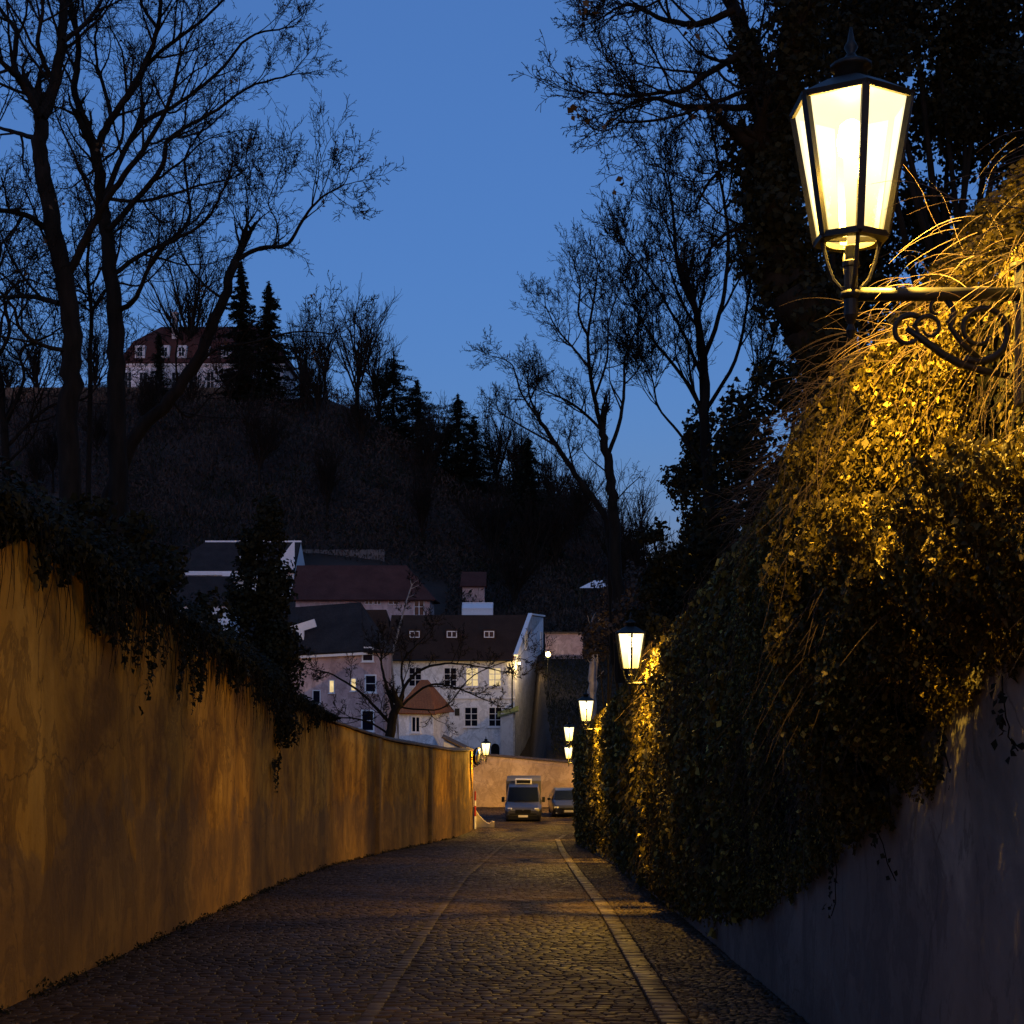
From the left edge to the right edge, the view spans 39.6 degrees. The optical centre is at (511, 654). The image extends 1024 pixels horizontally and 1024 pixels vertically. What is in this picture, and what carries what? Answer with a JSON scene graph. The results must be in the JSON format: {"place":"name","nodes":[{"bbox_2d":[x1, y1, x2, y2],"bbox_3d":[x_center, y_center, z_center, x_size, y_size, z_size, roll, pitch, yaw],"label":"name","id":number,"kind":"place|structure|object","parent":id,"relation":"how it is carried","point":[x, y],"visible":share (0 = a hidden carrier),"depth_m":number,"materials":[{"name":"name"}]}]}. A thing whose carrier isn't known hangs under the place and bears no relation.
{"place":"outdoors","nodes":[
{"label":"outdoors","id":0,"kind":"place"},
{"bbox_2d":[0,399,648,760],"bbox_3d":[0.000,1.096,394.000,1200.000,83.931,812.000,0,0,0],"label":"ground","id":1,"kind":"structure","parent":0,"point":[538,744],"depth_m":168.97,"materials":[{"name":"green plant"}]},
{"bbox_2d":[0,343,24,386],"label":"bare tree","id":2,"kind":"object","parent":1,"relation":"on","point":[3,371],"visible":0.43,"depth_m":212.85,"materials":[{"name":"brown plant"}]},
{"bbox_2d":[7,309,60,386],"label":"bare tree","id":3,"kind":"object","parent":1,"relation":"on","point":[36,347],"visible":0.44,"depth_m":214.08,"materials":[{"name":"brown plant"}]},
{"bbox_2d":[14,431,55,504],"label":"bare tree","id":4,"kind":"object","parent":1,"relation":"on","point":[33,462],"visible":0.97,"depth_m":170.75,"materials":[{"name":"brown plant"}]},
{"bbox_2d":[13,409,57,493],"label":"bare tree","id":5,"kind":"object","parent":1,"relation":"on","point":[52,447],"visible":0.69,"depth_m":173.59,"materials":[{"name":"brown plant"}]},
{"bbox_2d":[0,141,156,491],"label":"spreading bare tree","id":6,"kind":"object","parent":1,"relation":"on","point":[5,418],"visible":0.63,"depth_m":33.00,"materials":[{"name":"brown plant"}]},
{"bbox_2d":[77,395,107,461],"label":"bare tree","id":7,"kind":"object","parent":1,"relation":"on","point":[98,430],"visible":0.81,"depth_m":183.92,"materials":[{"name":"brown plant"}]},
{"bbox_2d":[0,475,188,603],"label":"evergreen shrub","id":8,"kind":"object","parent":1,"relation":"on","point":[129,531],"visible":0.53,"depth_m":15.98,"materials":[{"name":"green plant"}]},
{"bbox_2d":[81,308,107,385],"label":"bare tree","id":9,"kind":"object","parent":1,"relation":"on","point":[95,367],"visible":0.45,"depth_m":212.99,"materials":[{"name":"brown plant"}]},
{"bbox_2d":[5,387,236,408],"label":"terrace wall","id":10,"kind":"structure","parent":1,"relation":"on","point":[210,389],"depth_m":211.60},
{"bbox_2d":[11,155,244,534],"bbox_3d":[-9.717,-5.904,34.608,5.610,12.270,3.623,0,0,-39],"label":"slender bare tree","id":11,"kind":"object","parent":1,"relation":"on","point":[83,227],"visible":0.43,"depth_m":33.96,"materials":[{"name":"brown plant"}]},
{"bbox_2d":[0,0,258,521],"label":"bare tree","id":12,"kind":"object","parent":1,"relation":"on","point":[42,105],"visible":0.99,"depth_m":24.81,"materials":[{"name":"brown plant"}]},
{"bbox_2d":[132,364,165,442],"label":"bare tree","id":13,"kind":"object","parent":1,"relation":"on","point":[144,404],"visible":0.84,"depth_m":187.48,"materials":[{"name":"brown plant"}]},
{"bbox_2d":[146,333,177,404],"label":"spruce tree","id":14,"kind":"object","parent":1,"relation":"on","point":[160,364],"visible":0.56,"depth_m":207.77,"materials":[{"name":"green plant"}]},
{"bbox_2d":[4,0,347,571],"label":"bare tree","id":15,"kind":"object","parent":1,"relation":"on","point":[117,453],"visible":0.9,"depth_m":26.78,"materials":[{"name":"brown plant"}]},
{"bbox_2d":[118,213,235,342],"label":"bare tree","id":16,"kind":"object","parent":1,"relation":"on","point":[190,312],"visible":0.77,"depth_m":216.47,"materials":[{"name":"brown plant"}]},
{"bbox_2d":[118,533,251,689],"bbox_3d":[-5.263,-0.386,23.007,2.201,3.123,1.353,0,0,0],"label":"evergreen shrub","id":17,"kind":"object","parent":1,"relation":"on","point":[201,597],"visible":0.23,"depth_m":22.92,"materials":[{"name":"green plant"}]},
{"bbox_2d":[166,345,213,413],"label":"bare tree","id":18,"kind":"object","parent":1,"relation":"on","point":[197,381],"visible":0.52,"depth_m":196.29,"materials":[{"name":"brown plant"}]},
{"bbox_2d":[174,576,239,632],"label":"house","id":19,"kind":"structure","parent":1,"relation":"on","point":[204,584],"depth_m":137.20,"materials":[{"name":"white paint"}]},
{"bbox_2d":[124,312,295,399],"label":"villa","id":20,"kind":"object","parent":1,"relation":"on","point":[150,348],"visible":0.21,"depth_m":215.00,"materials":[{"name":"white paint"}]},
{"bbox_2d":[201,349,246,415],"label":"bare tree","id":21,"kind":"object","parent":1,"relation":"on","point":[229,375],"visible":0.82,"depth_m":201.96,"materials":[{"name":"brown plant"}]},
{"bbox_2d":[0,836,455,1016],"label":"weeds","id":22,"kind":"object","parent":1,"relation":"on","point":[322,868],"visible":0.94,"depth_m":17.69,"materials":[{"name":"green plant"}]},
{"bbox_2d":[169,540,304,595],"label":"villa house","id":23,"kind":"structure","parent":1,"relation":"on","point":[212,558],"depth_m":151.20,"materials":[{"name":"white paint"}]},
{"bbox_2d":[92,90,405,549],"bbox_3d":[-5.685,-6.335,29.875,7.388,10.688,3.682,0,0,33],"label":"leaning bare tree","id":24,"kind":"object","parent":1,"relation":"on","point":[150,418],"visible":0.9,"depth_m":29.82,"materials":[{"name":"brown plant"}]},
{"bbox_2d":[234,339,265,411],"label":"bare tree","id":25,"kind":"object","parent":1,"relation":"on","point":[248,372],"visible":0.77,"depth_m":203.47,"materials":[{"name":"brown plant"}]},
{"bbox_2d":[204,260,298,412],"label":"spruce tree","id":26,"kind":"object","parent":1,"relation":"on","point":[241,320],"visible":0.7,"depth_m":204.40,"materials":[{"name":"green plant"}]},
{"bbox_2d":[219,483,314,749],"bbox_3d":[-5.357,-0.761,28.802,2.616,5.423,2.417,0,0,0],"label":"columnar evergreen","id":27,"kind":"object","parent":1,"relation":"on","point":[264,604],"visible":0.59,"depth_m":28.70,"materials":[{"name":"green plant"}]},
{"bbox_2d":[231,281,311,409],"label":"spruce tree","id":28,"kind":"object","parent":1,"relation":"on","point":[269,325],"visible":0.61,"depth_m":206.45,"materials":[{"name":"green plant"}]},
{"bbox_2d":[228,384,314,498],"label":"bare tree","id":29,"kind":"object","parent":1,"relation":"on","point":[265,451],"visible":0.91,"depth_m":172.38,"materials":[{"name":"brown plant"}]},
{"bbox_2d":[276,351,320,414],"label":"bare tree","id":30,"kind":"object","parent":1,"relation":"on","point":[297,383],"visible":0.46,"depth_m":203.75,"materials":[{"name":"brown plant"}]},
{"bbox_2d":[279,300,322,372],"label":"bare tree","id":31,"kind":"object","parent":1,"relation":"on","point":[296,341],"visible":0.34,"depth_m":218.50,"materials":[{"name":"brown plant"}]},
{"bbox_2d":[295,337,342,430],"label":"bare tree","id":32,"kind":"object","parent":1,"relation":"on","point":[317,387],"visible":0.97,"depth_m":193.59,"materials":[{"name":"brown plant"}]},
{"bbox_2d":[294,307,346,403],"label":"bare tree","id":33,"kind":"object","parent":1,"relation":"on","point":[326,350],"visible":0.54,"depth_m":215.60,"materials":[{"name":"brown plant"}]},
{"bbox_2d":[0,367,656,645],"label":"thicket","id":34,"kind":"object","parent":1,"relation":"on","point":[541,587],"visible":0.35,"depth_m":175.16,"materials":[{"name":"green plant"}]},
{"bbox_2d":[310,425,352,530],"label":"bare tree","id":35,"kind":"object","parent":1,"relation":"on","point":[329,470],"visible":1,"depth_m":164.59,"materials":[{"name":"brown plant"}]},
{"bbox_2d":[289,602,392,735],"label":"town house","id":36,"kind":"structure","parent":1,"relation":"on","point":[332,634],"depth_m":105.24,"materials":[{"name":"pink paint"}]},
{"bbox_2d":[361,710,374,731],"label":"window","id":37,"kind":"structure","parent":36,"relation":"in","point":[366,726],"depth_m":104.75,"materials":[{"name":"black glass"}]},
{"bbox_2d":[364,674,377,693],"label":"window","id":38,"kind":"structure","parent":36,"relation":"in","point":[371,679],"depth_m":104.70,"materials":[{"name":"black glass"}]},
{"bbox_2d":[303,549,384,560],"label":"terrace wall","id":39,"kind":"structure","parent":1,"relation":"on","point":[364,552],"depth_m":160.02,"materials":[{"name":"stone"}]},
{"bbox_2d":[308,272,406,407],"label":"bare tree","id":40,"kind":"object","parent":1,"relation":"on","point":[346,355],"visible":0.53,"depth_m":213.19,"materials":[{"name":"brown plant"}]},
{"bbox_2d":[336,378,390,458],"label":"bare tree","id":41,"kind":"object","parent":1,"relation":"on","point":[354,411],"visible":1,"depth_m":189.42,"materials":[{"name":"brown plant"}]},
{"bbox_2d":[291,565,439,620],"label":"long house","id":42,"kind":"structure","parent":1,"relation":"on","point":[376,587],"depth_m":140.99,"materials":[{"name":"brown paint"}]},
{"bbox_2d":[339,310,412,416],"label":"bare tree","id":43,"kind":"object","parent":1,"relation":"on","point":[371,372],"visible":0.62,"depth_m":209.72,"materials":[{"name":"brown plant"}]},
{"bbox_2d":[366,610,390,639],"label":"outbuilding","id":44,"kind":"structure","parent":1,"relation":"on","point":[377,615],"depth_m":123.67,"materials":[{"name":"brown paint"}]},
{"bbox_2d":[333,354,444,447],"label":"spruce tree","id":45,"kind":"object","parent":1,"relation":"on","point":[391,410],"visible":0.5,"depth_m":206.92,"materials":[{"name":"green plant"}]},
{"bbox_2d":[391,569,424,738],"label":"birch tree","id":46,"kind":"object","parent":1,"relation":"on","point":[399,625],"visible":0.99,"depth_m":111.93,"materials":[{"name":"brown plant"}]},
{"bbox_2d":[294,605,556,738],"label":"garden tree","id":47,"kind":"object","parent":1,"relation":"on","point":[396,702],"visible":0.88,"depth_m":71.95,"materials":[{"name":"brown plant"}]},
{"bbox_2d":[399,680,453,746],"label":"gatehouse","id":48,"kind":"object","parent":1,"relation":"on","point":[410,729],"visible":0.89,"depth_m":95.86,"materials":[{"name":"white paint"}]},
{"bbox_2d":[403,398,452,486],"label":"bare tree","id":49,"kind":"object","parent":1,"relation":"on","point":[427,447],"visible":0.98,"depth_m":189.85,"materials":[{"name":"brown plant"}]},
{"bbox_2d":[380,379,505,470],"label":"spruce tree","id":50,"kind":"object","parent":1,"relation":"on","point":[415,396],"visible":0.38,"depth_m":203.78,"materials":[{"name":"green plant"}]},
{"bbox_2d":[413,392,474,480],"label":"bare tree","id":51,"kind":"object","parent":1,"relation":"on","point":[444,422],"visible":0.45,"depth_m":201.26,"materials":[{"name":"brown plant"}]},
{"bbox_2d":[441,735,474,751],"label":"lean to shed","id":52,"kind":"object","parent":1,"relation":"on","point":[450,742],"visible":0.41,"depth_m":91.50,"materials":[{"name":"white paint"}]},
{"bbox_2d":[388,613,545,755],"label":"town house","id":53,"kind":"structure","parent":1,"relation":"on","point":[475,720],"depth_m":118.06,"materials":[{"name":"white paint"}]},
{"bbox_2d":[407,667,421,687],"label":"window","id":54,"kind":"structure","parent":53,"relation":"in","point":[418,677],"depth_m":117.97,"materials":[{"name":"black glass"}]},
{"bbox_2d":[443,667,457,687],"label":"window","id":55,"kind":"structure","parent":53,"relation":"in","point":[445,669],"depth_m":117.97,"materials":[{"name":"black glass"}]},
{"bbox_2d":[464,667,478,687],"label":"window","id":56,"kind":"structure","parent":53,"relation":"in","point":[475,679],"depth_m":117.97,"materials":[{"name":"glass"}]},
{"bbox_2d":[463,706,479,727],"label":"window","id":57,"kind":"structure","parent":53,"relation":"in","point":[471,713],"depth_m":117.97,"materials":[{"name":"black glass"}]},
{"bbox_2d":[487,667,502,687],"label":"window","id":58,"kind":"structure","parent":53,"relation":"in","point":[493,676],"depth_m":117.97,"materials":[{"name":"glass"}]},
{"bbox_2d":[487,706,502,727],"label":"window","id":59,"kind":"structure","parent":53,"relation":"in","point":[493,721],"depth_m":117.97,"materials":[{"name":"black glass"}]},
{"bbox_2d":[433,393,508,495],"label":"spruce tree","id":60,"kind":"object","parent":1,"relation":"on","point":[457,425],"visible":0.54,"depth_m":199.31,"materials":[{"name":"green plant"}]},
{"bbox_2d":[460,572,486,601],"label":"hut","id":61,"kind":"object","parent":1,"relation":"on","point":[474,581],"visible":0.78,"depth_m":155.04,"materials":[{"name":"pink paint"}]},
{"bbox_2d":[434,415,518,502],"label":"spruce tree","id":62,"kind":"object","parent":1,"relation":"on","point":[472,469],"visible":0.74,"depth_m":196.16,"materials":[{"name":"green plant"}]},
{"bbox_2d":[462,602,492,614],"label":"greenhouse","id":63,"kind":"object","parent":1,"relation":"on","point":[477,608],"visible":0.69,"depth_m":140.02,"materials":[{"name":"white glass"}]},
{"bbox_2d":[457,382,522,489],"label":"bare tree","id":64,"kind":"object","parent":1,"relation":"on","point":[497,436],"visible":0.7,"depth_m":199.25,"materials":[{"name":"brown plant"}]},
{"bbox_2d":[488,410,534,487],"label":"bare tree","id":65,"kind":"object","parent":1,"relation":"on","point":[508,450],"visible":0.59,"depth_m":196.03,"materials":[{"name":"brown plant"}]},
{"bbox_2d":[473,752,573,806],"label":"end wall","id":66,"kind":"structure","parent":1,"relation":"on","point":[492,773],"depth_m":88.13,"materials":[{"name":"paint"}]},
{"bbox_2d":[490,452,556,504],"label":"bare tree","id":67,"kind":"object","parent":1,"relation":"on","point":[512,487],"visible":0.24,"depth_m":180.08,"materials":[{"name":"brown plant"}]},
{"bbox_2d":[477,436,585,564],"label":"spruce tree","id":68,"kind":"object","parent":1,"relation":"on","point":[529,473],"visible":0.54,"depth_m":174.43,"materials":[{"name":"green plant"}]},
{"bbox_2d":[460,324,613,663],"bbox_3d":[0.964,-5.684,50.533,5.751,12.063,2.720,0,0,0],"label":"leaning bare tree","id":69,"kind":"object","parent":1,"relation":"on","point":[551,441],"visible":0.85,"depth_m":50.75,"materials":[{"name":"brown plant"}]},
{"bbox_2d":[532,424,580,507],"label":"bare tree","id":70,"kind":"object","parent":1,"relation":"on","point":[558,480],"visible":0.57,"depth_m":189.51,"materials":[{"name":"brown plant"}]},
{"bbox_2d":[544,632,582,658],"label":"garden wall","id":71,"kind":"structure","parent":1,"relation":"on","point":[567,643],"depth_m":126.00,"materials":[{"name":"pink paint"}]},
{"bbox_2d":[547,455,605,543],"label":"bare tree","id":72,"kind":"object","parent":1,"relation":"on","point":[590,477],"visible":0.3,"depth_m":184.53,"materials":[{"name":"brown plant"}]},
{"bbox_2d":[556,460,601,552],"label":"bare tree","id":73,"kind":"object","parent":1,"relation":"on","point":[579,498],"visible":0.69,"depth_m":179.95,"materials":[{"name":"brown plant"}]},
{"bbox_2d":[491,223,675,682],"bbox_3d":[2.402,-7.138,49.818,6.358,16.329,5.785,0,0,0],"label":"bare tree","id":74,"kind":"object","parent":1,"relation":"on","point":[617,584],"visible":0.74,"depth_m":49.86,"materials":[{"name":"brown plant"}]},
{"bbox_2d":[577,582,611,722],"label":"pale trunk tree","id":75,"kind":"object","parent":1,"relation":"on","point":[592,681],"visible":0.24,"depth_m":99.75,"materials":[{"name":"brown plant"}]},
{"bbox_2d":[541,642,657,755],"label":"tree","id":76,"kind":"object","parent":1,"relation":"on","point":[565,711],"depth_m":112.71,"materials":[{"name":"green plant"}]},
{"bbox_2d":[582,585,627,707],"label":"thorn shrub","id":77,"kind":"object","parent":1,"relation":"on","point":[597,622],"visible":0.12,"depth_m":94.89,"materials":[{"name":"brown plant"}]},
{"bbox_2d":[578,560,659,689],"bbox_3d":[4.922,-0.493,61.944,4.174,7.094,4.185,0,0,0],"label":"thorn shrub","id":78,"kind":"object","parent":1,"relation":"on","point":[588,642],"visible":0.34,"depth_m":61.84,"materials":[{"name":"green plant"}]},
{"bbox_2d":[582,458,678,598],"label":"bare tree","id":79,"kind":"object","parent":1,"relation":"on","point":[643,513],"visible":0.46,"depth_m":168.77,"materials":[{"name":"brown plant"}]},
{"bbox_2d":[606,546,677,648],"bbox_3d":[4.835,-1.227,43.883,3.934,4.351,2.892,0,0,-20],"label":"thorn shrub","id":80,"kind":"object","parent":1,"relation":"on","point":[618,618],"visible":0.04,"depth_m":43.97,"materials":[{"name":"brown plant"}]},
{"bbox_2d":[621,509,679,579],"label":"bare tree","id":81,"kind":"object","parent":1,"relation":"on","point":[639,552],"visible":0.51,"depth_m":163.81,"materials":[{"name":"brown plant"}]},
{"bbox_2d":[644,612,674,655],"bbox_3d":[3.234,0.003,25.995,1.686,1.557,1.193,0,0,0],"label":"evergreen shrub","id":82,"kind":"object","parent":1,"relation":"on","point":[653,625],"visible":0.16,"depth_m":25.97,"materials":[{"name":"green plant"}]},
{"bbox_2d":[571,30,794,542],"bbox_3d":[3.145,-4.469,23.640,4.212,11.185,3.979,0,0,6],"label":"bare tree","id":83,"kind":"object","parent":1,"relation":"on","point":[690,291],"visible":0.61,"depth_m":23.81,"materials":[{"name":"brown plant"}]},
{"bbox_2d":[508,0,866,444],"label":"ivy clad tree","id":84,"kind":"object","parent":1,"relation":"on","point":[789,269],"visible":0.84,"depth_m":13.68,"materials":[{"name":"green plant"}]},
{"bbox_2d":[621,403,753,645],"bbox_3d":[4.219,-2.377,30.136,3.251,5.914,2.691,0,0,-38],"label":"holly bush","id":85,"kind":"object","parent":1,"relation":"on","point":[685,482],"visible":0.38,"depth_m":29.76,"materials":[{"name":"green plant"}]},
{"bbox_2d":[672,350,810,657],"bbox_3d":[3.193,-1.742,17.528,2.322,4.299,2.386,0,0,0],"label":"evergreen shrub","id":86,"kind":"object","parent":1,"relation":"on","point":[705,552],"visible":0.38,"depth_m":17.68,"materials":[{"name":"green plant"}]},
{"bbox_2d":[774,1,921,410],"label":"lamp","id":87,"kind":"object","parent":1,"relation":"on","point":[874,168],"visible":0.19,"depth_m":18.61,"materials":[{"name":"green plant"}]},
{"bbox_2d":[786,0,1023,286],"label":"evergreen tree","id":88,"kind":"object","parent":1,"relation":"on","point":[974,82],"visible":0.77,"depth_m":16.87,"materials":[{"name":"green plant"}]},
{"bbox_2d":[0,807,659,1023],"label":"road","id":89,"kind":"structure","parent":0,"point":[511,938],"depth_m":15.67,"materials":[{"name":"stone"}]},
{"bbox_2d":[0,516,473,1009],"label":"garden wall","id":90,"kind":"structure","parent":89,"relation":"on","point":[126,826],"depth_m":16.79,"materials":[{"name":"paint"}]},
{"bbox_2d":[0,455,340,792],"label":"wall ivy","id":91,"kind":"object","parent":90,"relation":"attached to","point":[24,520],"depth_m":15.65,"materials":[{"name":"green plant"}]},
{"bbox_2d":[2,851,793,1023],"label":"fallen leaves","id":92,"kind":"object","parent":89,"relation":"on","point":[660,982],"visible":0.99,"depth_m":17.11,"materials":[{"name":"brown plant"}]},
{"bbox_2d":[356,837,515,1023],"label":"gutter","id":93,"kind":"object","parent":89,"relation":"on","point":[376,1005],"visible":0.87,"depth_m":15.15,"materials":[{"name":"stone"}]},
{"bbox_2d":[502,775,544,820],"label":"delivery van","id":94,"kind":"object","parent":89,"relation":"on","point":[523,800],"visible":0.98,"depth_m":73.81,"materials":[{"name":"grey paint"}]},
{"bbox_2d":[547,787,573,816],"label":"parked car","id":95,"kind":"object","parent":89,"relation":"on","point":[560,800],"visible":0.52,"depth_m":77.39,"materials":[{"name":"blue paint"}]},
{"bbox_2d":[555,835,688,1023],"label":"kerb","id":96,"kind":"structure","parent":89,"relation":"on","point":[647,980],"depth_m":15.23,"materials":[{"name":"stone"}]},
{"bbox_2d":[0,0,1023,555],"label":"sky","id":97,"kind":"structure","parent":0,"point":[486,182],"materials":[{"name":"blue"}]},
{"bbox_2d":[561,835,808,1023],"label":"pavement","id":98,"kind":"structure","parent":0,"point":[734,995],"depth_m":15.03,"materials":[{"name":"stone"}]},
{"bbox_2d":[580,385,1023,1023],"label":"retaining wall","id":99,"kind":"structure","parent":98,"relation":"on","point":[932,933],"depth_m":7.75,"materials":[{"name":"grey paint"}]},
{"bbox_2d":[577,690,599,737],"bbox_3d":[2.285,1.723,38.800,1.004,1.595,0.540,0,0,0],"label":"street lantern","id":100,"kind":"object","parent":99,"relation":"attached to","point":[585,697],"visible":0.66,"depth_m":38.72,"materials":[{"name":"paint"}]},
{"bbox_2d":[615,612,658,696],"bbox_3d":[2.134,0.133,22.400,1.004,1.595,0.540,0,0,0],"label":"street lantern","id":101,"kind":"object","parent":99,"relation":"attached to","point":[631,628],"visible":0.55,"depth_m":22.31,"materials":[{"name":"paint"}]},
{"bbox_2d":[571,129,1023,938],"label":"wall ivy","id":102,"kind":"object","parent":99,"relation":"attached to","point":[775,731],"depth_m":7.87,"materials":[{"name":"green plant"}]},
{"bbox_2d":[789,27,1023,406],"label":"street lantern","id":103,"kind":"object","parent":99,"relation":"attached to","point":[849,102],"visible":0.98,"depth_m":5.98,"materials":[{"name":"paint"}]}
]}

